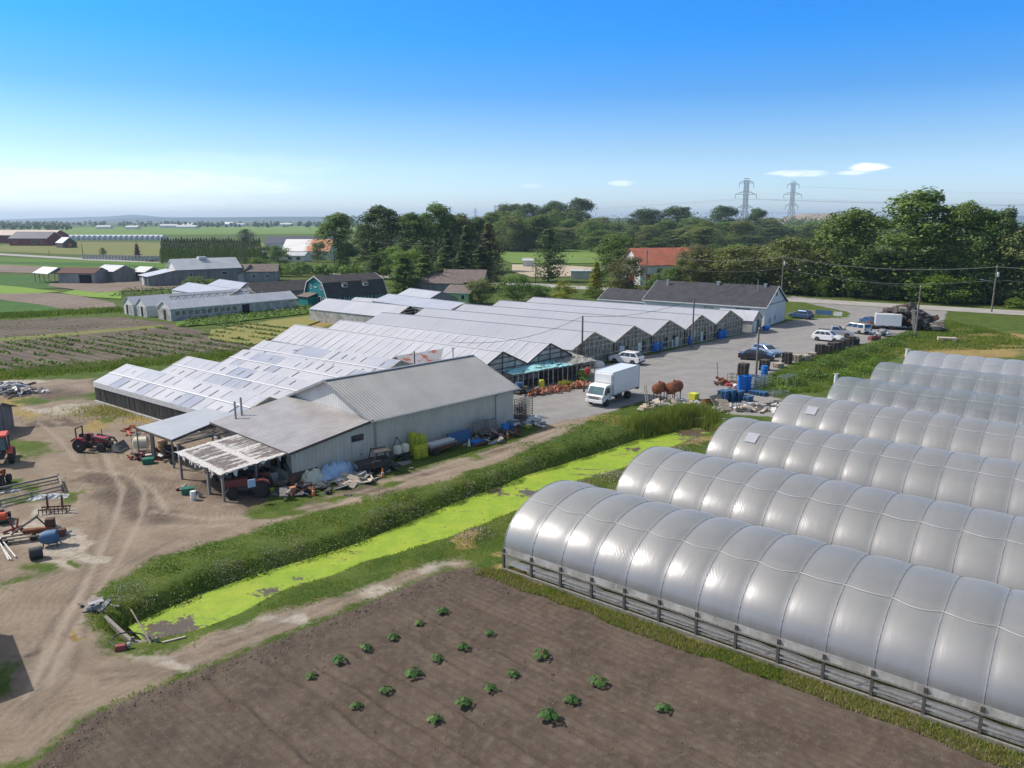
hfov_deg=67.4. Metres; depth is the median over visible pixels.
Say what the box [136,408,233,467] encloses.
metal canopy
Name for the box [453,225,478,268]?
conifer
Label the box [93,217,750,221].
hills
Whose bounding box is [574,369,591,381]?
shrub
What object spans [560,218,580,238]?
leafy tree
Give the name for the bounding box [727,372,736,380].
slatted frame
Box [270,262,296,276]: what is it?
shrub
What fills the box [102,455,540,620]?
dead weeds
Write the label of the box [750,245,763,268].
round tree
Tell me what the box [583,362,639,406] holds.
box truck
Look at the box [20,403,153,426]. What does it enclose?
straw tufts
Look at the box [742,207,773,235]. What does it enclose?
leafy tree
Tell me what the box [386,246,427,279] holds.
round tree
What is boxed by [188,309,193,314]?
window
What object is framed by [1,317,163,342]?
seedling rows
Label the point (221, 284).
greenhouse
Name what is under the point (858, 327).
minivan
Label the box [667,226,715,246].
leafy tree
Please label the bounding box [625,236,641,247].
leafy tree
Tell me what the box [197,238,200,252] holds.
cedar
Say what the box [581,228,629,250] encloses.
leafy tree
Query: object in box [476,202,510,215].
leafy tree
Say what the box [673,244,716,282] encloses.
round tree
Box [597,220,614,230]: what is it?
leafy tree
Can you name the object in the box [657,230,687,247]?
leafy tree
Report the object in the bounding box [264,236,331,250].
warehouse
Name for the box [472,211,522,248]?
leafy tree
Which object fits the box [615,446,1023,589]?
poly tunnel
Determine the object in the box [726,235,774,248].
leafy tree
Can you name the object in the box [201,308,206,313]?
window
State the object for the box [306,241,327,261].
round tree
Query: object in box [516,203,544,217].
leafy tree
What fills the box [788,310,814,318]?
car
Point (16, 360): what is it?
crop rows
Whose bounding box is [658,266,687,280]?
round tree
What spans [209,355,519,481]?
barn
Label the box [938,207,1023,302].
leafy tree
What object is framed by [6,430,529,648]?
yard weeds
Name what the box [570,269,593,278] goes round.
white trailer
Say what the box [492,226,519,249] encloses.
leafy tree
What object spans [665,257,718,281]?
round tree
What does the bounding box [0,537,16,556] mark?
pole
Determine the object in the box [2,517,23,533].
plough
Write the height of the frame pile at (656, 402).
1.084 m
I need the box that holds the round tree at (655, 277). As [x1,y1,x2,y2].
[641,273,663,287]
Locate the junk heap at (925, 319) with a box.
[860,302,944,330]
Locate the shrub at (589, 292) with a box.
[582,286,603,297]
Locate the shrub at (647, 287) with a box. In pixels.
[641,282,652,289]
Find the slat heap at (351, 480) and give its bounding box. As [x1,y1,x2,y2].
[314,470,384,489]
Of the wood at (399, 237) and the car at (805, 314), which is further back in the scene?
the wood at (399, 237)
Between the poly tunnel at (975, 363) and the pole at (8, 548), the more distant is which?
the poly tunnel at (975, 363)
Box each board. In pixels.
[270,471,279,481]
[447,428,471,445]
[709,394,724,405]
[808,309,841,318]
[911,309,915,332]
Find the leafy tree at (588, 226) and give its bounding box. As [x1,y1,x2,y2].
[574,220,604,248]
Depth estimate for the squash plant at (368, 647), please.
34.53 m
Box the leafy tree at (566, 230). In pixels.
[551,226,579,246]
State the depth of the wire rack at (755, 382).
87.83 m
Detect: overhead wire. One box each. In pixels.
[456,321,571,342]
[586,299,692,316]
[784,268,990,283]
[785,257,990,269]
[789,257,985,269]
[792,259,916,287]
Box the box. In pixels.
[289,486,296,495]
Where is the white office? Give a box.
[285,252,310,261]
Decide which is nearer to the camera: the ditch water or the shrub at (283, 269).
the ditch water
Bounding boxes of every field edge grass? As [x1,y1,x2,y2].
[0,305,124,319]
[0,345,252,380]
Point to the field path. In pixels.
(83, 332)
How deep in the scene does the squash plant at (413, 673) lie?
32.54 m
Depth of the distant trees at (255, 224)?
1950.01 m
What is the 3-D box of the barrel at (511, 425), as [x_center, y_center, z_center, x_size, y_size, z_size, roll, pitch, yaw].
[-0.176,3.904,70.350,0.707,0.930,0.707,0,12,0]
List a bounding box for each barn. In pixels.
[8,232,61,245]
[33,266,60,282]
[139,256,241,285]
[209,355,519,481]
[297,272,387,305]
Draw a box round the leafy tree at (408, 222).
[384,212,442,272]
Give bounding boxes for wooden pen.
[0,474,63,506]
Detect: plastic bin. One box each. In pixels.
[737,375,746,380]
[737,379,746,384]
[737,383,745,388]
[744,375,751,380]
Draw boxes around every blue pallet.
[717,389,729,392]
[740,394,753,398]
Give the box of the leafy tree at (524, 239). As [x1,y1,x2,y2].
[508,229,539,250]
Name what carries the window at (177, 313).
in the long greenhouse at (177, 310)
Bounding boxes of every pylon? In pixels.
[735,178,756,219]
[783,182,801,225]
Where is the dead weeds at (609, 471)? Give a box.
[434,436,709,547]
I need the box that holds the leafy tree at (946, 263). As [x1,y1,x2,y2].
[928,247,968,275]
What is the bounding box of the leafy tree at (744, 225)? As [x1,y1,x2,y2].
[723,220,767,243]
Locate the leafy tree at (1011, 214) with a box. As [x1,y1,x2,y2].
[971,204,1023,302]
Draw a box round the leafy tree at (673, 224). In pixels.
[650,218,679,247]
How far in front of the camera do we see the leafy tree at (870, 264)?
202.26 m
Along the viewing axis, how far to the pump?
34.47 m
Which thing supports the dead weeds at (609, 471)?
on the ditch bank at (288, 560)
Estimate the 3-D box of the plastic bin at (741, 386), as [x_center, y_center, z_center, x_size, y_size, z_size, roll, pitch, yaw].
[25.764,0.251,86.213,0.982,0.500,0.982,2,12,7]
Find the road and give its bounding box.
[0,254,1023,314]
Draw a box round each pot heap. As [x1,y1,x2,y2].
[515,386,543,394]
[527,386,549,396]
[544,384,571,392]
[566,380,591,388]
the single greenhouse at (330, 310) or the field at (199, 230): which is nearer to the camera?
the single greenhouse at (330, 310)
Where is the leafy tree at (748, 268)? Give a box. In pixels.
[728,254,769,283]
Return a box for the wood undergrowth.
[770,282,1023,304]
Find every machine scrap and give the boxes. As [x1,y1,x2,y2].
[40,524,71,533]
[713,376,737,385]
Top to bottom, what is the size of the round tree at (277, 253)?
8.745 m
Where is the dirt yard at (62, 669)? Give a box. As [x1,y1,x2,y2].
[0,379,604,764]
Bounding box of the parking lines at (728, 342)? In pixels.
[648,320,823,362]
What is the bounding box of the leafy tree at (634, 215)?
[620,207,656,227]
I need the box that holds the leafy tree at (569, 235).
[563,226,583,247]
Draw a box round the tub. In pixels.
[470,438,483,444]
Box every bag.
[538,379,544,387]
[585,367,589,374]
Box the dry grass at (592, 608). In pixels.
[473,566,1023,767]
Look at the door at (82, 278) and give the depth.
231.60 m
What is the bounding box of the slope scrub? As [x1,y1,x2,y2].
[727,243,893,250]
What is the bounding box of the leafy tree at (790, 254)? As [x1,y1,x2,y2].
[778,247,802,259]
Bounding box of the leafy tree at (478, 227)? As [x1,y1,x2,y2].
[457,217,495,251]
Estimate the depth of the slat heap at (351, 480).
56.60 m
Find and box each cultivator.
[120,424,146,435]
[126,452,161,460]
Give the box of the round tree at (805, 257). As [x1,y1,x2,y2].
[793,252,832,284]
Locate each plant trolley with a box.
[513,403,525,419]
[514,397,532,417]
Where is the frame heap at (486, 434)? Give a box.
[455,427,520,446]
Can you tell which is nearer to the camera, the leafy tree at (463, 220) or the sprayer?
the sprayer
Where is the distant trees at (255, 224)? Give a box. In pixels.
[173,221,320,226]
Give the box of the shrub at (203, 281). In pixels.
[181,276,215,284]
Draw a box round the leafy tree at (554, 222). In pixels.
[542,218,571,244]
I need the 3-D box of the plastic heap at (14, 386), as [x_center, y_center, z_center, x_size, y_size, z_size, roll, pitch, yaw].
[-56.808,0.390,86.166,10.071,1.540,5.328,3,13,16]
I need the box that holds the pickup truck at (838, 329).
[817,325,854,337]
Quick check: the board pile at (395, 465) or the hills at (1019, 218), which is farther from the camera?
the hills at (1019, 218)
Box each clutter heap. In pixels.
[135,444,184,463]
[212,466,272,480]
[268,474,331,497]
[509,419,545,427]
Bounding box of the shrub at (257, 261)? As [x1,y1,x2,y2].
[247,256,276,263]
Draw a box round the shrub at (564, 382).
[558,380,570,387]
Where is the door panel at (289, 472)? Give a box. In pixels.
[283,463,317,478]
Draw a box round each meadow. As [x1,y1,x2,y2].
[208,316,317,344]
[500,247,622,262]
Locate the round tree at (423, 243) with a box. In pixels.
[410,238,438,276]
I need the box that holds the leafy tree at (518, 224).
[494,212,534,251]
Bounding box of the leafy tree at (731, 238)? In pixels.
[717,236,738,246]
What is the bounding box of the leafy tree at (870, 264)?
[856,249,895,284]
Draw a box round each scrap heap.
[298,482,351,495]
[369,468,390,472]
[720,401,775,413]
[725,383,736,388]
[736,400,780,407]
[869,329,896,335]
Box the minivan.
[842,322,871,333]
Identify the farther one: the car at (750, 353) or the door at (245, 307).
the door at (245, 307)
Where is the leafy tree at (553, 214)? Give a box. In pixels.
[544,210,568,226]
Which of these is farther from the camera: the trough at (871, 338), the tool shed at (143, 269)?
the tool shed at (143, 269)
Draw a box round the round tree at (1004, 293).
[989,287,1023,305]
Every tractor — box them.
[0,430,15,462]
[0,469,11,489]
[70,425,129,452]
[225,471,270,499]
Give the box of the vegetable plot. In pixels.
[0,317,250,372]
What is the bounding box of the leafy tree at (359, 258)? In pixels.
[345,224,385,264]
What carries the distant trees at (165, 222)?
on the grass ground at (366, 575)
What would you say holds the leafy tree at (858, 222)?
on the grass ground at (366, 575)
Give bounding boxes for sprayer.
[391,436,410,460]
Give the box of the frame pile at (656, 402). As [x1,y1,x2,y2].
[637,398,666,410]
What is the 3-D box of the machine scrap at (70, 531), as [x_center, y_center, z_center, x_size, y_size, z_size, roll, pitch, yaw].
[-28.130,9.028,47.174,1.974,0.722,1.355,5,13,24]
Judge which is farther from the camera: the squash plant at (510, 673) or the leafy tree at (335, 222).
the leafy tree at (335, 222)
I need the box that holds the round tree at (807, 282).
[795,275,820,294]
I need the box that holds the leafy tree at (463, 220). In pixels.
[439,212,482,260]
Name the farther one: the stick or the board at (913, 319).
the board at (913, 319)
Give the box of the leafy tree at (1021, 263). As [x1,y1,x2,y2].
[993,252,1023,300]
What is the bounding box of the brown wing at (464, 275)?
[442,269,489,293]
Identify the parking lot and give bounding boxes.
[513,296,945,426]
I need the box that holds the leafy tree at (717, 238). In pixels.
[684,230,730,245]
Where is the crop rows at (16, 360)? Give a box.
[0,320,288,370]
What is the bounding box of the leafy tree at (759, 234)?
[742,227,775,242]
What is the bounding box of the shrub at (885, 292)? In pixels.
[879,284,909,299]
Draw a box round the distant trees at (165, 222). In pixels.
[0,220,358,225]
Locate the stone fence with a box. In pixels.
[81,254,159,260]
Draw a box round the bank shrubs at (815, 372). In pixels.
[774,332,924,387]
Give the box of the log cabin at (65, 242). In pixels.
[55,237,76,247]
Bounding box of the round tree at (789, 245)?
[744,235,840,293]
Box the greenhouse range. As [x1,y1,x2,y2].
[366,297,742,365]
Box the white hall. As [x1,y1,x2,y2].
[282,239,336,259]
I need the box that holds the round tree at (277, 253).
[266,245,296,263]
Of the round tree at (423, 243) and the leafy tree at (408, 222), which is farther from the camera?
the leafy tree at (408, 222)
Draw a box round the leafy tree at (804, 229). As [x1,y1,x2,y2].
[792,222,822,239]
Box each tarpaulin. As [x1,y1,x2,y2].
[0,489,21,492]
[27,493,69,500]
[297,468,322,484]
[321,461,353,482]
[342,461,357,471]
[525,414,543,421]
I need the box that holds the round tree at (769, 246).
[759,243,781,251]
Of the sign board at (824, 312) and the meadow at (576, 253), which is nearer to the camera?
the sign board at (824, 312)
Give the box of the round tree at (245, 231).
[233,229,257,240]
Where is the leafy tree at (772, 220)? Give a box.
[752,217,788,225]
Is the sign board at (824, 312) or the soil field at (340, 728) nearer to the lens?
the soil field at (340, 728)
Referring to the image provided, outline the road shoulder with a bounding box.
[0,253,1020,314]
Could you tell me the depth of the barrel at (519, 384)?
85.54 m
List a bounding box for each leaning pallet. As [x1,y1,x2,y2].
[472,421,484,434]
[478,419,488,429]
[485,418,498,430]
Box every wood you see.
[355,221,478,242]
[580,215,911,226]
[611,219,906,241]
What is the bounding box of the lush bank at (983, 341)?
[757,320,1023,392]
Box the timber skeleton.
[169,290,262,299]
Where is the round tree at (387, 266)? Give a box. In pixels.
[367,245,411,278]
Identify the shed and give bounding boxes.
[0,403,17,430]
[56,267,107,282]
[101,264,136,281]
[135,266,158,280]
[175,434,296,501]
[240,279,308,299]
[352,297,375,301]
[720,308,762,333]
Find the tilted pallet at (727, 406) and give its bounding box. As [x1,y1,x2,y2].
[715,398,733,410]
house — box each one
[96,225,112,228]
[106,235,112,239]
[125,226,140,228]
[143,235,149,239]
[160,224,177,227]
[176,225,198,228]
[221,222,233,226]
[280,223,292,225]
[413,273,464,291]
[444,284,480,303]
[502,351,596,388]
[620,247,689,284]
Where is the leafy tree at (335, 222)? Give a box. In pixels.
[305,212,367,266]
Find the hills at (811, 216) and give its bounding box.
[777,213,842,223]
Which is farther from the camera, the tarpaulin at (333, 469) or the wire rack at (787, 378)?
the wire rack at (787, 378)
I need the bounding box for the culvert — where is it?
[937,336,956,341]
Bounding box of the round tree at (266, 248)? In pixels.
[255,244,272,261]
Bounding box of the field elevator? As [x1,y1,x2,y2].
[0,515,60,544]
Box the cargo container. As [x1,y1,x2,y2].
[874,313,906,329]
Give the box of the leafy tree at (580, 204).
[566,197,596,221]
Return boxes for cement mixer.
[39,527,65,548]
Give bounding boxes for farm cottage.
[237,264,251,281]
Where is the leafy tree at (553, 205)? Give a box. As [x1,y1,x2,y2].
[536,200,572,215]
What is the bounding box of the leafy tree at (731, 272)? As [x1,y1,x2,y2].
[714,256,745,282]
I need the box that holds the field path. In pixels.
[0,325,162,341]
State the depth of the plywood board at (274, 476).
55.10 m
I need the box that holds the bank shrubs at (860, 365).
[762,357,883,393]
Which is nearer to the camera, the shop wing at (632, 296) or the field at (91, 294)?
the shop wing at (632, 296)
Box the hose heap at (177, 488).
[174,482,187,490]
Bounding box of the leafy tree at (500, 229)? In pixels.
[493,220,511,248]
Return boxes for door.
[79,275,91,282]
[242,304,249,313]
[351,441,362,465]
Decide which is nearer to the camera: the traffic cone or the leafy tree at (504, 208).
the traffic cone
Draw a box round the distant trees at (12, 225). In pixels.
[1,221,71,229]
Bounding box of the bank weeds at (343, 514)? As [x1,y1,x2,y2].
[133,413,634,579]
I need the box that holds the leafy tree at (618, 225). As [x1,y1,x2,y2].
[609,222,630,230]
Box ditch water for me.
[128,427,709,639]
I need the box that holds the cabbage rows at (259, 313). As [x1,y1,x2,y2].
[178,304,312,326]
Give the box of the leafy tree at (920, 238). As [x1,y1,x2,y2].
[842,185,984,293]
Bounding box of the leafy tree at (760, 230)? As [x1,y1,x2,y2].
[726,220,773,242]
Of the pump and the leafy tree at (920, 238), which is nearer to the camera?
the pump
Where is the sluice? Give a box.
[100,608,158,642]
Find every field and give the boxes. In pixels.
[0,242,264,260]
[0,257,166,269]
[0,262,165,267]
[0,265,42,272]
[0,274,58,288]
[0,285,59,293]
[0,293,115,309]
[0,300,62,311]
[26,226,448,234]
[29,566,1023,767]
[63,290,121,298]
[176,309,308,325]
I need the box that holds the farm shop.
[642,279,788,326]
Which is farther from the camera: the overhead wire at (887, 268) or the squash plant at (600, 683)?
the overhead wire at (887, 268)
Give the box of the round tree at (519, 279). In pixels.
[494,274,535,300]
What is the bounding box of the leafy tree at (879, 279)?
[866,251,902,288]
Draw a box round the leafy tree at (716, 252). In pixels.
[707,248,726,263]
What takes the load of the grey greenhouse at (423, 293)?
on the grass ground at (366, 575)
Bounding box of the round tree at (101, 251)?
[98,248,106,255]
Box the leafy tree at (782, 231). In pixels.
[755,226,798,242]
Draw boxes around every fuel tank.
[652,381,665,401]
[665,379,683,398]
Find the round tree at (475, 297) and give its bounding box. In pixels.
[465,277,503,304]
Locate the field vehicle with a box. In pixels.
[353,446,391,473]
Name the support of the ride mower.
on the dirt yard at (62, 669)
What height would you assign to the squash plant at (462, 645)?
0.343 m
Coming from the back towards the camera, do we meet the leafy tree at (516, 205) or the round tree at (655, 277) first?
the leafy tree at (516, 205)
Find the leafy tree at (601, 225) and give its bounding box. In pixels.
[590,220,609,238]
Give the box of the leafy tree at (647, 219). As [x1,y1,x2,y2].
[632,207,670,225]
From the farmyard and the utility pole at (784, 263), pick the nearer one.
the utility pole at (784, 263)
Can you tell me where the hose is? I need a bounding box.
[110,631,153,646]
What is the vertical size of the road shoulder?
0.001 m
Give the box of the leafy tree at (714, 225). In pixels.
[684,220,740,241]
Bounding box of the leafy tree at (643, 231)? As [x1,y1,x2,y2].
[633,224,666,247]
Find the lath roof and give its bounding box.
[168,427,228,469]
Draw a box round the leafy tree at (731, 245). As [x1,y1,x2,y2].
[728,243,749,247]
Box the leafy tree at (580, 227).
[571,221,586,245]
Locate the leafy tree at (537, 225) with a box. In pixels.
[513,218,555,250]
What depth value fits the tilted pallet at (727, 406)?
77.93 m
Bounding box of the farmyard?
[48,281,180,291]
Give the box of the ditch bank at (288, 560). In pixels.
[102,422,720,640]
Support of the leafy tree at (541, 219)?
on the grass ground at (366, 575)
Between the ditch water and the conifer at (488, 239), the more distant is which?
the conifer at (488, 239)
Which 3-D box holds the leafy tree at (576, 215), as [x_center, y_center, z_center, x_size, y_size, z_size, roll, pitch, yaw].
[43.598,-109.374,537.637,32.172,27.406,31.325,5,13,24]
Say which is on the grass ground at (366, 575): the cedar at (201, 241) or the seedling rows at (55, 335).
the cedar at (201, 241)
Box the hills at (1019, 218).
[1015,216,1023,220]
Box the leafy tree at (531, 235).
[519,227,541,248]
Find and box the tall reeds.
[614,399,727,439]
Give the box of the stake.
[130,609,151,643]
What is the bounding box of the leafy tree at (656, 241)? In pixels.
[639,236,674,247]
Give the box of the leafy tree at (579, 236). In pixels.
[567,228,597,249]
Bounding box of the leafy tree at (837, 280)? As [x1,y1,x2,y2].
[824,250,856,288]
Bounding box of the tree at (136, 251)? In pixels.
[132,244,142,256]
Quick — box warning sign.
[248,479,255,487]
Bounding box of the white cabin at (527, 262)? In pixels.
[522,258,533,265]
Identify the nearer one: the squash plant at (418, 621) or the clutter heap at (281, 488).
the squash plant at (418, 621)
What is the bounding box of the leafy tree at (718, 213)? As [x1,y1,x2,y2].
[708,205,744,224]
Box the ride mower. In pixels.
[0,502,10,523]
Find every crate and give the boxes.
[142,457,153,464]
[181,486,193,494]
[409,431,417,436]
[419,443,427,448]
[688,392,699,399]
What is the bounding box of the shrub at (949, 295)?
[892,273,990,303]
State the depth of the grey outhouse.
239.42 m
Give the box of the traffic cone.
[311,486,316,495]
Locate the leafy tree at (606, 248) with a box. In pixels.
[582,231,640,278]
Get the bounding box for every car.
[608,350,644,363]
[738,348,774,359]
[750,343,781,355]
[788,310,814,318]
[811,329,844,341]
[859,316,874,322]
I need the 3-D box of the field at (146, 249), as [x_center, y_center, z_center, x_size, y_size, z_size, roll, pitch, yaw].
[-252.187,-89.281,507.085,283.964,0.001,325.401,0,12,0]
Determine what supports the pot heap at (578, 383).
on the parking lot
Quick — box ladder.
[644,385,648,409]
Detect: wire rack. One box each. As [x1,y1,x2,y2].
[751,374,765,388]
[755,374,771,386]
[767,389,789,396]
[777,373,795,386]
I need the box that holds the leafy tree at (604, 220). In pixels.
[587,216,619,232]
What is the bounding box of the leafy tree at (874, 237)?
[850,231,896,241]
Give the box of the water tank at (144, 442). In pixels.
[131,433,149,451]
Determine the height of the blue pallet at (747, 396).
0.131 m
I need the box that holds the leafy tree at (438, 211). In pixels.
[412,201,460,265]
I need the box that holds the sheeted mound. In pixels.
[593,360,604,367]
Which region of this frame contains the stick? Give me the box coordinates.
[162,636,185,643]
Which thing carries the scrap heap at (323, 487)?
on the dirt yard at (62, 669)
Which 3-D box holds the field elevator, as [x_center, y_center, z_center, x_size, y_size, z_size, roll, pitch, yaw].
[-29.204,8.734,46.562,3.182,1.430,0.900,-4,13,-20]
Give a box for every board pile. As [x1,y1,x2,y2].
[390,459,413,470]
[639,398,700,408]
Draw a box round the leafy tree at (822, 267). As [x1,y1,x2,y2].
[792,258,837,289]
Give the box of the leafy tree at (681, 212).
[661,205,700,227]
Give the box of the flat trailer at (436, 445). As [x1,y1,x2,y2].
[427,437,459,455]
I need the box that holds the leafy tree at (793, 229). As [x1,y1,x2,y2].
[786,228,809,237]
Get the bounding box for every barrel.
[28,546,43,559]
[157,439,167,450]
[190,490,196,500]
[501,423,508,434]
[506,421,513,429]
[515,382,522,393]
[652,342,656,351]
[658,342,662,350]
[717,330,722,338]
[722,330,726,337]
[761,365,767,375]
[762,325,770,329]
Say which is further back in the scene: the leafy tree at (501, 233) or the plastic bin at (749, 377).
the leafy tree at (501, 233)
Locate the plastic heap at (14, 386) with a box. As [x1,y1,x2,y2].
[0,381,50,396]
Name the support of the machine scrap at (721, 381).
on the parking lot
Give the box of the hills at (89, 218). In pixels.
[0,215,205,220]
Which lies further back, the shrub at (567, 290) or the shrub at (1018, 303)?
the shrub at (567, 290)
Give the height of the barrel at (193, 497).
0.650 m
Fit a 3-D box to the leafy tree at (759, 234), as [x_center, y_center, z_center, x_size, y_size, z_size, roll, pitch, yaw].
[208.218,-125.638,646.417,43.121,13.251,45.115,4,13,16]
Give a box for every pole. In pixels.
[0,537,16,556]
[581,315,583,366]
[645,250,648,288]
[691,299,694,347]
[755,328,759,375]
[781,255,785,288]
[914,287,921,336]
[980,264,999,311]
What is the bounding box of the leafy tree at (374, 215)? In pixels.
[343,204,415,267]
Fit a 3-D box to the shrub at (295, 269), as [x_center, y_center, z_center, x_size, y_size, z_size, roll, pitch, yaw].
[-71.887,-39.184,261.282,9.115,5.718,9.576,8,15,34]
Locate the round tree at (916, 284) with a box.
[899,274,947,300]
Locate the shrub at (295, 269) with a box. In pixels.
[289,261,315,276]
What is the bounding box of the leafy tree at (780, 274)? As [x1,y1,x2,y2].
[765,265,795,284]
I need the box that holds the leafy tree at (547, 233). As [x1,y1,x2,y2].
[529,228,572,281]
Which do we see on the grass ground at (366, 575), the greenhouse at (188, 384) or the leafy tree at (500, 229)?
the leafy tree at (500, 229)
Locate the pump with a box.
[114,642,130,651]
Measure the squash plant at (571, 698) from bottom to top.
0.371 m
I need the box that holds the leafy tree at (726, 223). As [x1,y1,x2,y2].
[718,221,763,242]
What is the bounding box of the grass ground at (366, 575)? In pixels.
[0,221,1023,767]
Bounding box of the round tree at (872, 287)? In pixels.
[852,278,886,298]
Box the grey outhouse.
[239,264,280,281]
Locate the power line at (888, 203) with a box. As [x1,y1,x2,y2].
[752,199,1011,205]
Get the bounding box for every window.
[174,310,180,315]
[181,310,187,315]
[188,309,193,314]
[194,309,199,314]
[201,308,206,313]
[207,307,212,312]
[213,307,218,312]
[270,458,278,467]
[279,456,286,471]
[351,433,363,441]
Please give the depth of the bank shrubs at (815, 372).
100.94 m
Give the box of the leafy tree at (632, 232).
[622,224,645,247]
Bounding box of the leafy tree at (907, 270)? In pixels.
[891,254,932,292]
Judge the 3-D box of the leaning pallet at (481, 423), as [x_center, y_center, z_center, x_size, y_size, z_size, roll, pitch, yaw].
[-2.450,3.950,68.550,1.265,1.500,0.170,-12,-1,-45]
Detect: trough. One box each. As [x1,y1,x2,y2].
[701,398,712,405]
[867,336,880,340]
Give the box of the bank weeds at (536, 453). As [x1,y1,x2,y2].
[121,422,635,629]
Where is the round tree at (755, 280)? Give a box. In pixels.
[745,275,774,285]
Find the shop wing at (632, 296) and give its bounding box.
[597,288,648,303]
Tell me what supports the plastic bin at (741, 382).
on the plastic bin at (741, 386)
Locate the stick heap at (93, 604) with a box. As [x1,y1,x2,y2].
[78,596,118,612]
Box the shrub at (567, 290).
[550,280,588,298]
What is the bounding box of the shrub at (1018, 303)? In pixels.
[995,298,1023,307]
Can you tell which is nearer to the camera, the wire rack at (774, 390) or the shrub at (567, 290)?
the wire rack at (774, 390)
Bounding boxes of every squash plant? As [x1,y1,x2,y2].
[305,671,316,678]
[331,654,346,663]
[349,701,362,708]
[359,643,371,650]
[378,685,391,693]
[387,632,399,639]
[404,667,422,677]
[414,619,423,624]
[427,713,442,724]
[430,653,443,661]
[436,607,449,612]
[455,642,468,648]
[455,696,472,705]
[484,683,496,691]
[485,629,494,635]
[506,669,519,676]
[532,648,549,659]
[537,707,557,719]
[562,694,578,702]
[589,675,608,686]
[654,702,671,712]
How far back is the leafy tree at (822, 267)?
199.58 m
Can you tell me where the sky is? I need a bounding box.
[0,0,1023,220]
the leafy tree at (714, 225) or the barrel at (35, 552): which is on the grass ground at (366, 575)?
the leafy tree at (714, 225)
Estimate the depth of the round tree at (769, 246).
263.21 m
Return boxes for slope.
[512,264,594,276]
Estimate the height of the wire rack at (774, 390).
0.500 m
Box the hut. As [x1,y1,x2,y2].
[392,349,442,363]
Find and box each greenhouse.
[93,349,370,439]
[123,288,249,315]
[135,296,170,316]
[156,291,297,320]
[172,279,251,295]
[248,340,411,370]
[271,320,571,383]
[309,298,420,323]
[372,294,469,309]
[397,288,457,301]
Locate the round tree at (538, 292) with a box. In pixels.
[522,282,555,298]
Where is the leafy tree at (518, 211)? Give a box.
[498,209,529,221]
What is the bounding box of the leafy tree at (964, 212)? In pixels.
[925,200,1006,296]
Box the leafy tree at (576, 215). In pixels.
[558,208,589,235]
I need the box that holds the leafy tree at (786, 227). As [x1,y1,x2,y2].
[764,225,796,238]
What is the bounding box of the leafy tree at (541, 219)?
[524,214,569,247]
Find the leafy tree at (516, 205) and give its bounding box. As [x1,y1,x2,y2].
[509,203,522,215]
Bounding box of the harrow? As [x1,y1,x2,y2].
[38,495,70,514]
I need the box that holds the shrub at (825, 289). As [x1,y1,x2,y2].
[806,275,837,296]
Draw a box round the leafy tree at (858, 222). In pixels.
[774,207,910,296]
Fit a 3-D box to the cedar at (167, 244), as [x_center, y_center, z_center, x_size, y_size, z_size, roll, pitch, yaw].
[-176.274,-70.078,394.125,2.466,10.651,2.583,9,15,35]
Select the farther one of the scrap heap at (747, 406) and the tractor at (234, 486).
the scrap heap at (747, 406)
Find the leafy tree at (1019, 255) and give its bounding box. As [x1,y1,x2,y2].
[949,224,1023,297]
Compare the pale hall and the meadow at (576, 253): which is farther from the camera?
the pale hall
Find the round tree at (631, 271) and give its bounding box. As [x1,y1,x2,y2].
[586,255,656,289]
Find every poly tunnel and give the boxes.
[501,480,1023,753]
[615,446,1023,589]
[705,417,1023,516]
[771,394,1023,462]
[827,377,1023,424]
[870,362,1023,397]
[903,351,1023,375]
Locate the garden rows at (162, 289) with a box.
[110,286,176,295]
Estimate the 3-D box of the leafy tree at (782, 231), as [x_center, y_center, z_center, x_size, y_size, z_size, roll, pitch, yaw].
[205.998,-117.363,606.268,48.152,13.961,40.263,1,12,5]
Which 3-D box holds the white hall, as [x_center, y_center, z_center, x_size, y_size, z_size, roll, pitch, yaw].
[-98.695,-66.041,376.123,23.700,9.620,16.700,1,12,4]
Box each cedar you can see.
[160,238,164,255]
[164,249,167,263]
[166,237,170,248]
[172,239,176,256]
[177,238,181,256]
[180,237,184,254]
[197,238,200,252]
[199,237,203,254]
[205,238,209,254]
[210,237,213,256]
[213,237,217,256]
[224,238,228,251]
[239,249,241,263]
[243,237,246,252]
[244,248,247,263]
[246,248,249,263]
[248,248,251,263]
[249,239,253,255]
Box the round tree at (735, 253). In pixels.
[694,244,783,284]
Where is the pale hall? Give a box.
[0,230,68,242]
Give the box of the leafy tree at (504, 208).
[495,206,524,212]
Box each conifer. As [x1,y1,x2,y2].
[361,238,384,278]
[385,257,423,293]
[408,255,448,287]
[431,253,453,272]
[434,232,458,269]
[446,251,474,269]
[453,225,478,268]
[468,246,503,289]
[475,223,508,280]
[582,262,606,296]
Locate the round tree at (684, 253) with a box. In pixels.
[667,244,710,281]
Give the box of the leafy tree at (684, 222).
[676,217,721,245]
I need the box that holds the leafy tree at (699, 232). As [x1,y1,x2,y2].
[680,226,725,247]
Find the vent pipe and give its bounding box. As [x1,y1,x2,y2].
[833,373,838,381]
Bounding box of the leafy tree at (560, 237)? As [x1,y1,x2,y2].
[533,231,576,249]

